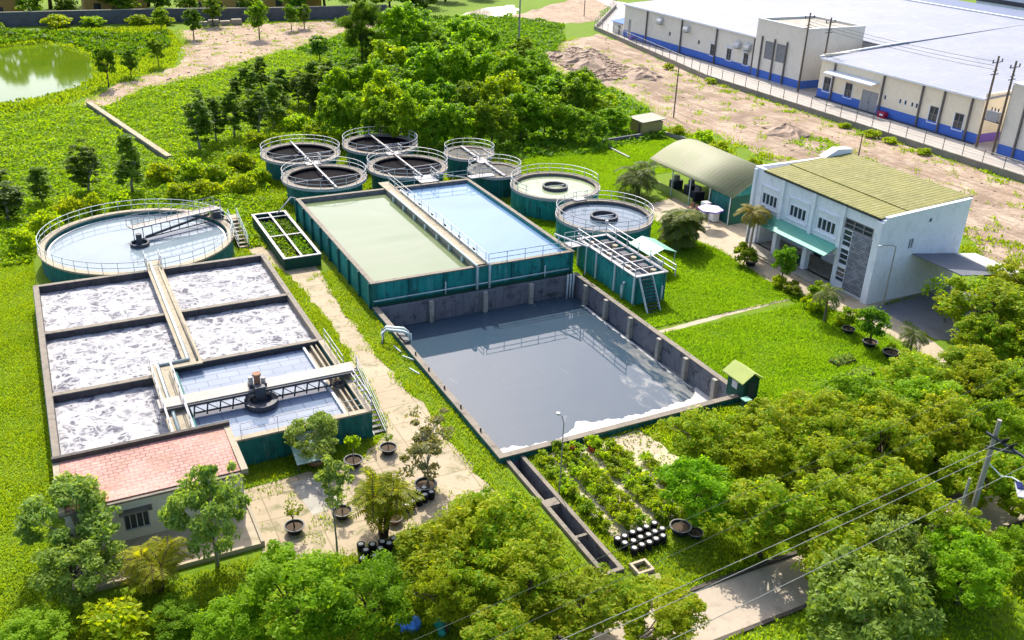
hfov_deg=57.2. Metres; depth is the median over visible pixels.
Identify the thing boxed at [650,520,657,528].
grow pot
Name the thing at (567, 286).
riser pipe
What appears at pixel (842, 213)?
office building
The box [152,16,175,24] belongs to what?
shrub
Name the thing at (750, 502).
broad tree
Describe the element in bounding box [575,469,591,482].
garden shrub
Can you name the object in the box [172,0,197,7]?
boundary tree
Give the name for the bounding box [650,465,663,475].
garden shrub
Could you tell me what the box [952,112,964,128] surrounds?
window
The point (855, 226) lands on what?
stair window
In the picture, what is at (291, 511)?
potted plant
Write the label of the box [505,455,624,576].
drain trench
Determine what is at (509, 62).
thicket tree
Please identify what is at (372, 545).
grow pot
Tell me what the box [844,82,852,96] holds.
window
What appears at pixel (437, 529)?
broad tree
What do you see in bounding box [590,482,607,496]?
garden shrub
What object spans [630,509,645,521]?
garden shrub
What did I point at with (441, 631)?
plastic sheet
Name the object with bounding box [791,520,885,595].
broad tree
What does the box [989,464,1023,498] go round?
solar lamp
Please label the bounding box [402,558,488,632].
broad tree
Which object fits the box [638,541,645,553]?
grow pot
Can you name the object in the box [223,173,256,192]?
shrub
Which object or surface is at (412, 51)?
thicket tree
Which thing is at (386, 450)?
plant pot
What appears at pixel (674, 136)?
kerb wall
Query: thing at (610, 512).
garden shrub
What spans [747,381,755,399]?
door
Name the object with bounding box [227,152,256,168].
shrub
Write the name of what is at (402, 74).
thicket tree
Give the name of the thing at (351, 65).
cone tree
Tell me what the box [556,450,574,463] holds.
garden shrub
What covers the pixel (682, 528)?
plant pot
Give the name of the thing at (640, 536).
grow pot
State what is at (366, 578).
broad tree
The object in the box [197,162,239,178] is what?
shrub
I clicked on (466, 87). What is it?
thicket tree
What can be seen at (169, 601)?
shrub
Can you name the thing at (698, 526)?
potted plant
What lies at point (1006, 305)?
broad tree
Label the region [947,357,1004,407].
broad tree
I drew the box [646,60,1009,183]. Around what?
fence weeds
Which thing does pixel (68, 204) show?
shrub
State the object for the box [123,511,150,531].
window
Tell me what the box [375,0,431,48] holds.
round tree
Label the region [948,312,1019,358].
broad tree
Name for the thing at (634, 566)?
catch pit
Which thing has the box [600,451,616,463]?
garden shrub
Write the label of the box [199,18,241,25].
rubble store
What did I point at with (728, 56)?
window
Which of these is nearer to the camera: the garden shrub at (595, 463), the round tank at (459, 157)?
the garden shrub at (595, 463)
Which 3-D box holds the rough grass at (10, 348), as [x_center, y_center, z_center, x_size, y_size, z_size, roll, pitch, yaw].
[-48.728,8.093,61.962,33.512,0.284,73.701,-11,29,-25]
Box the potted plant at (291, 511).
[282,499,305,526]
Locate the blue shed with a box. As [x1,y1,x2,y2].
[610,18,623,34]
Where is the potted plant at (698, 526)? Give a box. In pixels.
[688,518,706,532]
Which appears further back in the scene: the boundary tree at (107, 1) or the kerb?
the boundary tree at (107, 1)
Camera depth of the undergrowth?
127.61 m
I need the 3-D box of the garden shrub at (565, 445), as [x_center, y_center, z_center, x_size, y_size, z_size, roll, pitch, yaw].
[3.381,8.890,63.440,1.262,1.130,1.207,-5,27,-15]
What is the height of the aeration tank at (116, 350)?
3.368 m
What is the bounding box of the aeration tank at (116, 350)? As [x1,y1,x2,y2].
[33,249,322,456]
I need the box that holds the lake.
[0,43,93,101]
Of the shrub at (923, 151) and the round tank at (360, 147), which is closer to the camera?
the round tank at (360, 147)
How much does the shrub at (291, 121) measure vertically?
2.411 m
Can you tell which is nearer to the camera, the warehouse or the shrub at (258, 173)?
the shrub at (258, 173)
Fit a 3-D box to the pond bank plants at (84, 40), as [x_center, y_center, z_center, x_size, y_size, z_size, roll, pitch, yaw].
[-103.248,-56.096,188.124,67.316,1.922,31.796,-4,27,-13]
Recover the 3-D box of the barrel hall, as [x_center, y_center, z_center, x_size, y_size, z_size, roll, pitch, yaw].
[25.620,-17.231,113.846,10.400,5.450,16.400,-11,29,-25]
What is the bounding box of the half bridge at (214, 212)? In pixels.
[125,196,224,239]
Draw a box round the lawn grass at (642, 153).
[504,136,935,426]
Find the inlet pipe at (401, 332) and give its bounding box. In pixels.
[381,326,411,345]
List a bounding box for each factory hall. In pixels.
[622,0,1023,74]
[814,25,1023,144]
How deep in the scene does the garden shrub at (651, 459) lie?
62.68 m
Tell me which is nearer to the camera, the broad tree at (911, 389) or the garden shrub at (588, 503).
the garden shrub at (588, 503)
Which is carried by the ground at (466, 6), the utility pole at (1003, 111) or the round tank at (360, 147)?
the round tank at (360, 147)
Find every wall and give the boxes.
[0,5,386,26]
[603,133,642,141]
[608,146,629,156]
[664,131,685,139]
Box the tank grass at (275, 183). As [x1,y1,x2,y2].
[217,150,561,219]
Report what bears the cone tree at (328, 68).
on the ground at (466, 6)
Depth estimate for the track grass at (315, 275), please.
59.01 m
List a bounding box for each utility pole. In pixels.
[518,0,520,37]
[797,13,814,91]
[824,17,835,54]
[956,478,970,526]
[967,419,1023,529]
[975,56,1003,148]
[991,61,1020,154]
[996,85,1013,147]
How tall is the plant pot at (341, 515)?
0.490 m
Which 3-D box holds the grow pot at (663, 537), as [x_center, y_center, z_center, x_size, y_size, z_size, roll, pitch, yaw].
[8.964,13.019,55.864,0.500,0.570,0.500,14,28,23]
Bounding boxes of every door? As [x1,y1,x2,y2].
[628,19,630,36]
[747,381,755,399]
[859,89,878,112]
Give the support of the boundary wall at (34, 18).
on the ground at (466, 6)
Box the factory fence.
[594,0,1023,182]
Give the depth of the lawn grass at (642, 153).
85.15 m
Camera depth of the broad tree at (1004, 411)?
62.84 m
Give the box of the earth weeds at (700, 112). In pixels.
[554,39,1023,269]
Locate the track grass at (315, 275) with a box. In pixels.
[248,257,479,545]
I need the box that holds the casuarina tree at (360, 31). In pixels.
[331,0,387,61]
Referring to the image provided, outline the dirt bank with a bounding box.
[512,0,606,22]
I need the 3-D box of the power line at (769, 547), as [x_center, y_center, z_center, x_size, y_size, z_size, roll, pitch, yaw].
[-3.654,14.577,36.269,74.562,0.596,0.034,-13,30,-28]
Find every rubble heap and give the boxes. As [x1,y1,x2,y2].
[546,50,573,59]
[556,55,610,71]
[576,48,607,57]
[592,70,611,78]
[617,67,664,81]
[760,123,815,140]
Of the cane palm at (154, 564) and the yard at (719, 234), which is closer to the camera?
the cane palm at (154, 564)
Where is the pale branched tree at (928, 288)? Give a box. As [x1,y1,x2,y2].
[920,273,948,321]
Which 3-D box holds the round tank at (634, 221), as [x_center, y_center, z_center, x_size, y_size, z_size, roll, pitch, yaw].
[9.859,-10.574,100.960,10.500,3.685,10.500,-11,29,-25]
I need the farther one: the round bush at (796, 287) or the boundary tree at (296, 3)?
the boundary tree at (296, 3)
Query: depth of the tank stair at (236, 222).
97.04 m
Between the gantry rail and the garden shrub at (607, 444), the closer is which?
the garden shrub at (607, 444)
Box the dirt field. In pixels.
[552,34,1023,268]
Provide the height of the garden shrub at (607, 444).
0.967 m
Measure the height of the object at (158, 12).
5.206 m
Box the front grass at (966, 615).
[544,384,1023,639]
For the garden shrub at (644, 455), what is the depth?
63.26 m
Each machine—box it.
[669,174,682,189]
[683,179,697,194]
[690,186,704,201]
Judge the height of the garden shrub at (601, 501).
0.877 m
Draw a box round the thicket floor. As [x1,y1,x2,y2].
[294,12,667,160]
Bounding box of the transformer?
[982,107,1001,123]
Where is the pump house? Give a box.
[51,420,264,596]
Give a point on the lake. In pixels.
(33, 70)
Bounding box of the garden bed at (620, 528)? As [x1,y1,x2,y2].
[542,430,684,536]
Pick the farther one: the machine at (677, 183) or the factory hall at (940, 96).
the factory hall at (940, 96)
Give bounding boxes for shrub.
[0,603,78,639]
[4,226,35,249]
[22,208,63,233]
[39,14,72,27]
[52,196,83,218]
[76,595,164,639]
[78,15,106,26]
[78,191,105,212]
[106,188,133,210]
[123,14,154,25]
[144,161,179,181]
[145,592,201,639]
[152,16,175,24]
[165,182,194,199]
[171,157,208,177]
[192,178,223,196]
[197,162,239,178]
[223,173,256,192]
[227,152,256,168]
[245,130,268,146]
[245,167,271,185]
[268,106,292,121]
[269,132,287,144]
[280,112,312,130]
[302,122,328,138]
[325,132,349,146]
[535,449,547,461]
[538,454,547,463]
[542,455,556,467]
[543,462,562,476]
[550,440,565,457]
[552,465,564,478]
[554,442,569,458]
[554,472,569,483]
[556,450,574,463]
[556,476,573,488]
[560,477,579,495]
[565,485,579,498]
[566,456,580,468]
[567,461,584,475]
[569,441,586,454]
[573,448,588,460]
[573,466,589,478]
[574,493,587,504]
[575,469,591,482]
[576,496,590,511]
[577,499,596,513]
[579,455,592,464]
[581,474,594,486]
[583,436,595,448]
[584,461,597,468]
[585,435,602,447]
[585,467,608,478]
[585,482,596,493]
[588,507,604,523]
[589,465,599,477]
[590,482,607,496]
[591,440,603,452]
[594,447,611,459]
[594,472,611,485]
[595,515,607,528]
[597,492,609,505]
[597,519,613,532]
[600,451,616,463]
[601,481,614,494]
[602,437,617,446]
[603,456,623,469]
[603,494,617,509]
[604,440,621,453]
[605,462,624,475]
[605,503,622,516]
[607,484,616,494]
[609,502,626,516]
[611,444,622,453]
[611,488,626,501]
[612,510,633,523]
[614,448,625,457]
[614,466,626,477]
[614,512,634,530]
[616,450,635,463]
[619,457,635,469]
[619,493,631,506]
[621,502,640,513]
[622,474,635,488]
[628,480,641,491]
[630,465,643,474]
[630,466,648,477]
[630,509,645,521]
[632,485,651,499]
[634,513,651,526]
[635,472,656,485]
[636,475,656,487]
[638,451,652,460]
[638,492,656,504]
[640,497,661,508]
[645,456,659,465]
[648,460,661,471]
[649,499,666,518]
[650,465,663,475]
[650,485,664,498]
[655,489,667,502]
[655,508,669,522]
[662,63,673,69]
[664,503,683,515]
[666,124,685,135]
[692,129,714,142]
[704,77,716,82]
[708,140,728,148]
[713,144,726,150]
[748,157,763,164]
[771,274,787,287]
[800,292,816,308]
[805,299,829,313]
[832,314,850,325]
[837,122,851,127]
[863,129,881,137]
[882,136,897,143]
[915,148,931,154]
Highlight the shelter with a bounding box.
[629,236,675,269]
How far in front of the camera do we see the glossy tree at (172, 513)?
50.14 m
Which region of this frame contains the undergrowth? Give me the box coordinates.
[0,49,338,266]
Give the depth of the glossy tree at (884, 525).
51.08 m
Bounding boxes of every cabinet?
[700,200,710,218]
[708,213,719,222]
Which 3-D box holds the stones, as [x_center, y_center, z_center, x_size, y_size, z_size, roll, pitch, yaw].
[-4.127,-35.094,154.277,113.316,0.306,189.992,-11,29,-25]
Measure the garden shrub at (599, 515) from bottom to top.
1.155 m
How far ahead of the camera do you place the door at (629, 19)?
221.13 m
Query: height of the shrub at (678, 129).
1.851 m
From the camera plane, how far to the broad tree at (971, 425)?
62.12 m
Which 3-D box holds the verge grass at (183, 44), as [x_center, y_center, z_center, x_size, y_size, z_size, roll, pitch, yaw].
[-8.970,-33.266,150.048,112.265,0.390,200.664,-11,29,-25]
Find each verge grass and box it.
[61,18,1019,278]
[245,197,949,561]
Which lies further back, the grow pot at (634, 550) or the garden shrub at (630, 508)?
the garden shrub at (630, 508)
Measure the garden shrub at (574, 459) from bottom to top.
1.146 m
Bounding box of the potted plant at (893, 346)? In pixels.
[887,342,897,352]
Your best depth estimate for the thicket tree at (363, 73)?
143.49 m
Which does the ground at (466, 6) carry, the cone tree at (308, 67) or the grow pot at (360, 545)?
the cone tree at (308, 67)
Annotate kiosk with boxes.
[722,359,764,402]
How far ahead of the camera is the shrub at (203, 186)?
108.83 m
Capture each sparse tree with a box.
[282,409,338,459]
[398,405,454,483]
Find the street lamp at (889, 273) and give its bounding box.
[878,245,895,307]
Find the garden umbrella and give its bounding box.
[697,204,723,227]
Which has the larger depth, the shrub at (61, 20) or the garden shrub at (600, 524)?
the shrub at (61, 20)
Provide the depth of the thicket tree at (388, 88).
132.08 m
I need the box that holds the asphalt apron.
[875,286,995,339]
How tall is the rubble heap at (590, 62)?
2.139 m
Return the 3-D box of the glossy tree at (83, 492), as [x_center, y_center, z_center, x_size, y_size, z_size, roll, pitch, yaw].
[-24.467,11.137,51.947,5.538,5.168,6.293,-10,28,-23]
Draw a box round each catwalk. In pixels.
[467,164,495,178]
[564,230,588,247]
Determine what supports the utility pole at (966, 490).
on the ground at (466, 6)
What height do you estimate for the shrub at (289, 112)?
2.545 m
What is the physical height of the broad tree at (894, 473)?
5.096 m
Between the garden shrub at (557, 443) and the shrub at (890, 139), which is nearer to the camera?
the garden shrub at (557, 443)
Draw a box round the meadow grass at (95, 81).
[0,23,181,112]
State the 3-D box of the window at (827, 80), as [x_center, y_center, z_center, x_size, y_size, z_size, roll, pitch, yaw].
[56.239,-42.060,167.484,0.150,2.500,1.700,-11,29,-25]
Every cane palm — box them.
[116,535,194,593]
[346,465,424,538]
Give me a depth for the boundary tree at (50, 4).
232.73 m
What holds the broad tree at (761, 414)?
on the ground at (466, 6)
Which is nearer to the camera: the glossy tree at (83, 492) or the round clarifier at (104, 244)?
the glossy tree at (83, 492)
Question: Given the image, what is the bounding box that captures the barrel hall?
[650,139,756,224]
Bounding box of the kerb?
[548,483,1023,639]
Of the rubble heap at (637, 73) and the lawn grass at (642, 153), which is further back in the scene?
the rubble heap at (637, 73)
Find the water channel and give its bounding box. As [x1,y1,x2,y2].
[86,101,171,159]
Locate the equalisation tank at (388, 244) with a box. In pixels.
[294,170,574,310]
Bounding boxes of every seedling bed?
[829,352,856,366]
[846,365,875,375]
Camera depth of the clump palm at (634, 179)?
113.28 m
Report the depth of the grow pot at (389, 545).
54.24 m
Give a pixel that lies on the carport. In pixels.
(966, 264)
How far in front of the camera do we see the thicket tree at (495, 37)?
195.68 m
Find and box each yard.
[598,0,1023,174]
[645,197,950,364]
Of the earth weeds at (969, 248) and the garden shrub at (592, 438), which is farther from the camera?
the earth weeds at (969, 248)
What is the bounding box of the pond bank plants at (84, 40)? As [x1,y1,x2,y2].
[0,26,170,57]
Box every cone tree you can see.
[0,169,9,178]
[0,180,26,219]
[22,166,52,202]
[61,138,104,191]
[112,133,146,191]
[180,89,214,149]
[205,97,229,140]
[215,92,246,137]
[228,77,242,101]
[237,61,258,98]
[239,84,272,132]
[250,56,271,90]
[260,83,288,126]
[269,78,290,106]
[270,68,291,98]
[285,66,306,106]
[295,73,319,110]
[298,61,320,100]
[313,66,337,103]
[316,60,333,73]
[343,63,361,98]
[350,58,363,94]
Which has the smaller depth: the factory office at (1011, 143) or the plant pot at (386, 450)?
the plant pot at (386, 450)
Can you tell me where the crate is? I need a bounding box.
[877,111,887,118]
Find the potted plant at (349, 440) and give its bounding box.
[344,435,360,460]
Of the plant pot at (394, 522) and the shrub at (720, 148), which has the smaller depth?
the plant pot at (394, 522)
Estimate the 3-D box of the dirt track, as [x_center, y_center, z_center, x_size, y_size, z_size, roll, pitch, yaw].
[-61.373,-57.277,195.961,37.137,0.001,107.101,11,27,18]
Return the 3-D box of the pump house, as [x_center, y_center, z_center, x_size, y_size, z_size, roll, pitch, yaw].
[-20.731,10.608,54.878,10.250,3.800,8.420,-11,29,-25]
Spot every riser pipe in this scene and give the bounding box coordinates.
[566,274,568,298]
[569,274,571,297]
[572,273,574,296]
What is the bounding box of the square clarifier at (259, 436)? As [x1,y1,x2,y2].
[174,328,372,464]
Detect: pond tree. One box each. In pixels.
[91,44,116,86]
[118,49,142,76]
[146,38,164,64]
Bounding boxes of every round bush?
[304,35,329,60]
[733,241,759,265]
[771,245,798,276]
[782,280,801,295]
[807,280,830,299]
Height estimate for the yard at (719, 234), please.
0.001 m
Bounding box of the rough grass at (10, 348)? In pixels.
[0,248,68,638]
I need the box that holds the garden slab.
[611,432,664,455]
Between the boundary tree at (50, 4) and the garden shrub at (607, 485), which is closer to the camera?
the garden shrub at (607, 485)
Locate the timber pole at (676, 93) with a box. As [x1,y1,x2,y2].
[673,67,678,116]
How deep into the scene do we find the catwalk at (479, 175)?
111.21 m
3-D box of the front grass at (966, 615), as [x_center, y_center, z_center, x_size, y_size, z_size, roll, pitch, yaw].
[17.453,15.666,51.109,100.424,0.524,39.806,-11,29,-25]
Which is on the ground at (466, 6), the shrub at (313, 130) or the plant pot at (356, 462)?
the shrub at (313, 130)
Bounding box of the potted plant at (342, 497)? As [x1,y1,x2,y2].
[336,485,352,511]
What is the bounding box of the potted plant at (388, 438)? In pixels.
[381,432,392,447]
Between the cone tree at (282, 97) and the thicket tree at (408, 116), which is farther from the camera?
the cone tree at (282, 97)
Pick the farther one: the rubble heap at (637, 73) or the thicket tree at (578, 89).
the rubble heap at (637, 73)
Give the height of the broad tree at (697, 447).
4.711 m
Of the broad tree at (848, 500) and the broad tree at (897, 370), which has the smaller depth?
the broad tree at (848, 500)
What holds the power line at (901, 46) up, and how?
attached to the utility pole at (801, 68)
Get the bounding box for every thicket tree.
[314,89,345,138]
[317,65,359,103]
[330,90,372,136]
[346,57,400,108]
[359,69,403,133]
[360,94,392,133]
[367,38,408,70]
[368,24,418,46]
[371,64,417,85]
[382,90,424,137]
[390,79,438,131]
[401,41,441,80]
[404,45,451,88]
[405,7,436,31]
[409,22,447,53]
[413,99,459,145]
[422,77,467,121]
[430,36,464,64]
[436,44,477,91]
[436,102,482,145]
[441,14,477,42]
[447,80,489,112]
[451,19,492,55]
[461,37,494,79]
[463,48,499,92]
[467,94,518,143]
[474,69,522,117]
[475,21,501,46]
[485,48,535,85]
[487,50,508,70]
[500,89,551,141]
[504,81,544,116]
[507,36,535,58]
[521,59,556,99]
[521,92,569,136]
[525,49,550,74]
[536,70,567,105]
[546,104,587,139]
[557,72,603,110]
[562,66,601,98]
[579,112,608,142]
[584,93,622,116]
[598,106,631,129]
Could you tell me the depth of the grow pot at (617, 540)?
55.33 m
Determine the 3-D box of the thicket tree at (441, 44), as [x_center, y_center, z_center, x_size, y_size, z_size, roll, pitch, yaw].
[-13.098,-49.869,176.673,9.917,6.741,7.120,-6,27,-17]
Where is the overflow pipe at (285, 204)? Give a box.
[277,197,295,213]
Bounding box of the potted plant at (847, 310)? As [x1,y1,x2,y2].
[836,306,864,329]
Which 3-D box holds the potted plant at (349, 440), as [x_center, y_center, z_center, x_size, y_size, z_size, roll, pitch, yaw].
[-10.411,8.390,61.474,1.260,1.963,0.977,18,30,29]
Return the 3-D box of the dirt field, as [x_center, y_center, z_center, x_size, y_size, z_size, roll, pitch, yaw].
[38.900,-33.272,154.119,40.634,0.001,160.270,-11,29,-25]
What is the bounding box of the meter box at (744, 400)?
[740,396,751,410]
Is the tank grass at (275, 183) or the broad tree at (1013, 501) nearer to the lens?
the broad tree at (1013, 501)
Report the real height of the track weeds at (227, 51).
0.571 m
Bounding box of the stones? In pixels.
[99,20,1021,257]
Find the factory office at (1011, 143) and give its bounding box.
[996,81,1023,161]
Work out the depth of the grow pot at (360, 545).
54.09 m
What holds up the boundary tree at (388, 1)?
on the ground at (466, 6)
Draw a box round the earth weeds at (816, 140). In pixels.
[793,133,889,165]
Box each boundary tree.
[14,0,44,10]
[48,0,52,8]
[52,0,78,10]
[97,0,117,8]
[110,0,140,8]
[143,0,171,7]
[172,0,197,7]
[236,0,260,7]
[280,0,309,6]
[380,0,405,7]
[402,0,437,9]
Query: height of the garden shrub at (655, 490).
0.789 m
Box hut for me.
[628,112,666,136]
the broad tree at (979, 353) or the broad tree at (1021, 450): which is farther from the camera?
the broad tree at (979, 353)
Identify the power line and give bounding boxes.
[415,366,1023,639]
[491,389,1022,639]
[561,442,999,639]
[590,447,1007,639]
[670,466,1023,639]
[807,17,990,60]
[809,21,989,64]
[809,24,994,69]
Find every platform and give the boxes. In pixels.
[304,152,320,165]
[385,143,401,155]
[413,166,438,183]
[473,149,490,163]
[571,188,587,200]
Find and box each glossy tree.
[13,470,121,555]
[26,529,128,606]
[157,460,251,567]
[804,540,946,639]
[844,511,930,585]
[882,536,940,590]
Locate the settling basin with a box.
[372,272,739,470]
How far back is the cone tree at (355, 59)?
152.59 m
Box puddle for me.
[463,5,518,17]
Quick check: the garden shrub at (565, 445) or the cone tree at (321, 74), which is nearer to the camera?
the garden shrub at (565, 445)
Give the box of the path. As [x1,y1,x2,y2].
[244,246,493,559]
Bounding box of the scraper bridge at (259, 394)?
[157,362,355,416]
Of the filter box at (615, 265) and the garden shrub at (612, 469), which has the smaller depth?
the garden shrub at (612, 469)
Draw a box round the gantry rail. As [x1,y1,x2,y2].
[554,233,588,274]
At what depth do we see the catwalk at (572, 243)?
92.13 m
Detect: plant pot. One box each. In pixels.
[284,519,304,535]
[308,460,322,467]
[332,504,352,519]
[343,454,362,468]
[379,442,396,455]
[390,513,402,524]
[414,477,436,491]
[669,519,691,536]
[688,526,703,539]
[745,258,756,266]
[842,325,855,333]
[862,338,877,347]
[882,348,899,357]
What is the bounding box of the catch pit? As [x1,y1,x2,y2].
[629,558,654,575]
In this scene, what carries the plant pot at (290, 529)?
on the path
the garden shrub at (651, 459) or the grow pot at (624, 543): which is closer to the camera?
the grow pot at (624, 543)
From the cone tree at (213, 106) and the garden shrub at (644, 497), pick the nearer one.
the garden shrub at (644, 497)
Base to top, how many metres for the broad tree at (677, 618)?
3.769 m
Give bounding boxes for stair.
[222,208,249,247]
[341,355,386,435]
[639,275,660,313]
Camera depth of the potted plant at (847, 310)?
81.46 m
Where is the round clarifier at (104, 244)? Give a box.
[36,199,233,282]
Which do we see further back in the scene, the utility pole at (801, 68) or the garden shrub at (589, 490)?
the utility pole at (801, 68)
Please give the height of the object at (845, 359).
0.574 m
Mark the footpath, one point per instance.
(711, 318)
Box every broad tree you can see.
[190,592,266,639]
[236,539,354,639]
[318,548,412,639]
[393,502,500,600]
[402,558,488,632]
[443,485,563,561]
[459,596,555,639]
[468,528,566,618]
[534,562,639,639]
[621,573,712,639]
[649,405,745,467]
[654,454,742,526]
[712,474,830,558]
[720,421,805,488]
[732,397,809,457]
[775,387,859,437]
[779,467,894,549]
[782,428,872,489]
[788,407,868,464]
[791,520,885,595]
[814,371,901,424]
[839,409,936,475]
[842,455,949,530]
[855,388,925,452]
[879,349,961,402]
[894,375,971,425]
[894,495,999,566]
[902,389,990,462]
[923,524,1016,609]
[932,274,1023,344]
[936,344,1023,393]
[938,445,1023,509]
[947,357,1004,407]
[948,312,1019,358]
[957,397,1023,460]
[980,356,1023,413]
[981,257,1023,311]
[989,524,1023,567]
[995,311,1023,366]
[995,460,1023,523]
[1010,442,1023,469]
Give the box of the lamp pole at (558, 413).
[556,412,563,494]
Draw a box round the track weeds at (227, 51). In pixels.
[91,20,366,105]
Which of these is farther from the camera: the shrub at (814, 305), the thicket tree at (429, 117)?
the thicket tree at (429, 117)
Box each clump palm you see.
[613,160,667,197]
[657,207,707,251]
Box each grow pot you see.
[357,541,364,552]
[358,555,364,563]
[362,547,369,557]
[368,541,376,553]
[376,545,384,552]
[378,539,385,546]
[385,540,392,551]
[390,535,396,547]
[416,495,422,506]
[420,485,427,491]
[421,492,428,502]
[427,489,434,500]
[614,535,621,546]
[620,533,628,539]
[621,540,628,551]
[628,529,636,537]
[629,537,637,545]
[630,545,638,556]
[635,527,642,537]
[637,534,644,543]
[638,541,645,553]
[642,524,650,534]
[644,531,651,541]
[645,539,653,550]
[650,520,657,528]
[651,528,658,536]
[652,536,659,547]
[658,526,665,535]
[659,533,666,544]
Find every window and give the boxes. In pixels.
[93,3,100,9]
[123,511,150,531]
[276,0,281,5]
[710,44,714,54]
[726,48,731,59]
[732,379,737,388]
[743,53,748,64]
[761,191,777,208]
[788,203,806,222]
[816,216,836,235]
[823,76,830,90]
[834,265,844,283]
[837,246,848,266]
[841,227,853,248]
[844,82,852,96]
[844,217,873,238]
[907,237,914,248]
[928,106,938,121]
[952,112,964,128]
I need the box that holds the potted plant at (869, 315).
[855,305,892,342]
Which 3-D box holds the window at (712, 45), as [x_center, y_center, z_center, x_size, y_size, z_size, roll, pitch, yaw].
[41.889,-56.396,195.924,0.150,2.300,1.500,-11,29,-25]
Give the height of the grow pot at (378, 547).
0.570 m
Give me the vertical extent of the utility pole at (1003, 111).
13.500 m
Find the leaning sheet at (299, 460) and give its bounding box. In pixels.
[290,430,327,472]
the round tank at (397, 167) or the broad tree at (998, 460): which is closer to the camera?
the broad tree at (998, 460)
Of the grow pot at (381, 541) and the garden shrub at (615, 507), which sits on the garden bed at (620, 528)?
the garden shrub at (615, 507)
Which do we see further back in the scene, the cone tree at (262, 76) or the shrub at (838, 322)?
the cone tree at (262, 76)
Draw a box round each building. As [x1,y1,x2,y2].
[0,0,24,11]
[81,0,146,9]
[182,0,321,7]
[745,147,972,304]
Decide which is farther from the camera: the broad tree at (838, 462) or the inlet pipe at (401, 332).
the inlet pipe at (401, 332)
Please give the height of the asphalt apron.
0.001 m
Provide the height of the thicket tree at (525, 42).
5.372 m
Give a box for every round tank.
[260,134,340,180]
[281,156,366,204]
[342,126,417,171]
[367,146,447,188]
[444,138,494,177]
[468,154,520,197]
[510,163,599,220]
[555,190,653,251]
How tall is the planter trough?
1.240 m
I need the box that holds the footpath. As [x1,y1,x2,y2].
[659,295,788,332]
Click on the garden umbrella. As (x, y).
(711, 209)
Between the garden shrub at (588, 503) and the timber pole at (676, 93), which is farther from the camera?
the timber pole at (676, 93)
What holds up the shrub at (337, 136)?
on the ground at (466, 6)
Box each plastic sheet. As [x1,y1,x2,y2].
[395,615,421,632]
[433,619,448,636]
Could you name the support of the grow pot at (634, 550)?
on the ground at (466, 6)
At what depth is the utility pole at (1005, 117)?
139.37 m
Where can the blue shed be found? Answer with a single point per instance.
(618, 23)
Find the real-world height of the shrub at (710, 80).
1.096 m
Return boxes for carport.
[912,253,1017,319]
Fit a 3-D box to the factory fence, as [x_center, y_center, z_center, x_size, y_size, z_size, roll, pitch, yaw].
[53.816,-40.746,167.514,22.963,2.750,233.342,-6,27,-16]
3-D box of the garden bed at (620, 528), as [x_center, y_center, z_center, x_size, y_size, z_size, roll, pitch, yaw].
[7.732,10.453,61.691,9.269,0.001,10.040,-11,29,-25]
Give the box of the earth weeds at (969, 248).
[684,132,1023,275]
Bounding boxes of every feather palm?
[733,204,770,242]
[741,204,772,246]
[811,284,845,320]
[897,326,928,350]
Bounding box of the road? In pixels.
[563,486,1023,639]
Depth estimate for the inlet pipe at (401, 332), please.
77.31 m
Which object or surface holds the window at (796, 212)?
in the office building at (842, 213)
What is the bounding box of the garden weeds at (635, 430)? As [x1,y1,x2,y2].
[537,428,730,560]
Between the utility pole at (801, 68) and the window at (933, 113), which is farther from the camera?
the utility pole at (801, 68)
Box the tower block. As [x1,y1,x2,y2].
[751,15,865,89]
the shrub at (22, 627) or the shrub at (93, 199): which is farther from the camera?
the shrub at (93, 199)
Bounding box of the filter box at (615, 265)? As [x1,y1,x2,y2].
[576,220,676,305]
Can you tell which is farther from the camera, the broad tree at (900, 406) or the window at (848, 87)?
the window at (848, 87)
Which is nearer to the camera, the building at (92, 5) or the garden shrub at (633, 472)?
the garden shrub at (633, 472)
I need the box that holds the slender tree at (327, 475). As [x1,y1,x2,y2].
[313,454,354,557]
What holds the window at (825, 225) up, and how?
in the office building at (842, 213)
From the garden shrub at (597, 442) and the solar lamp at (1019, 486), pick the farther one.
the garden shrub at (597, 442)
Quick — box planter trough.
[251,210,321,270]
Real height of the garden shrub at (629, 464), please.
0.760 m
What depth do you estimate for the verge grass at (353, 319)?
78.41 m
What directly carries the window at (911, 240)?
in the office building at (842, 213)
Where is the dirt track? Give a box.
[85,21,375,105]
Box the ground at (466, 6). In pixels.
[0,0,1023,639]
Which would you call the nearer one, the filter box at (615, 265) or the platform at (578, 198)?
the filter box at (615, 265)
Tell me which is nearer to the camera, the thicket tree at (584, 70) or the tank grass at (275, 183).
the tank grass at (275, 183)

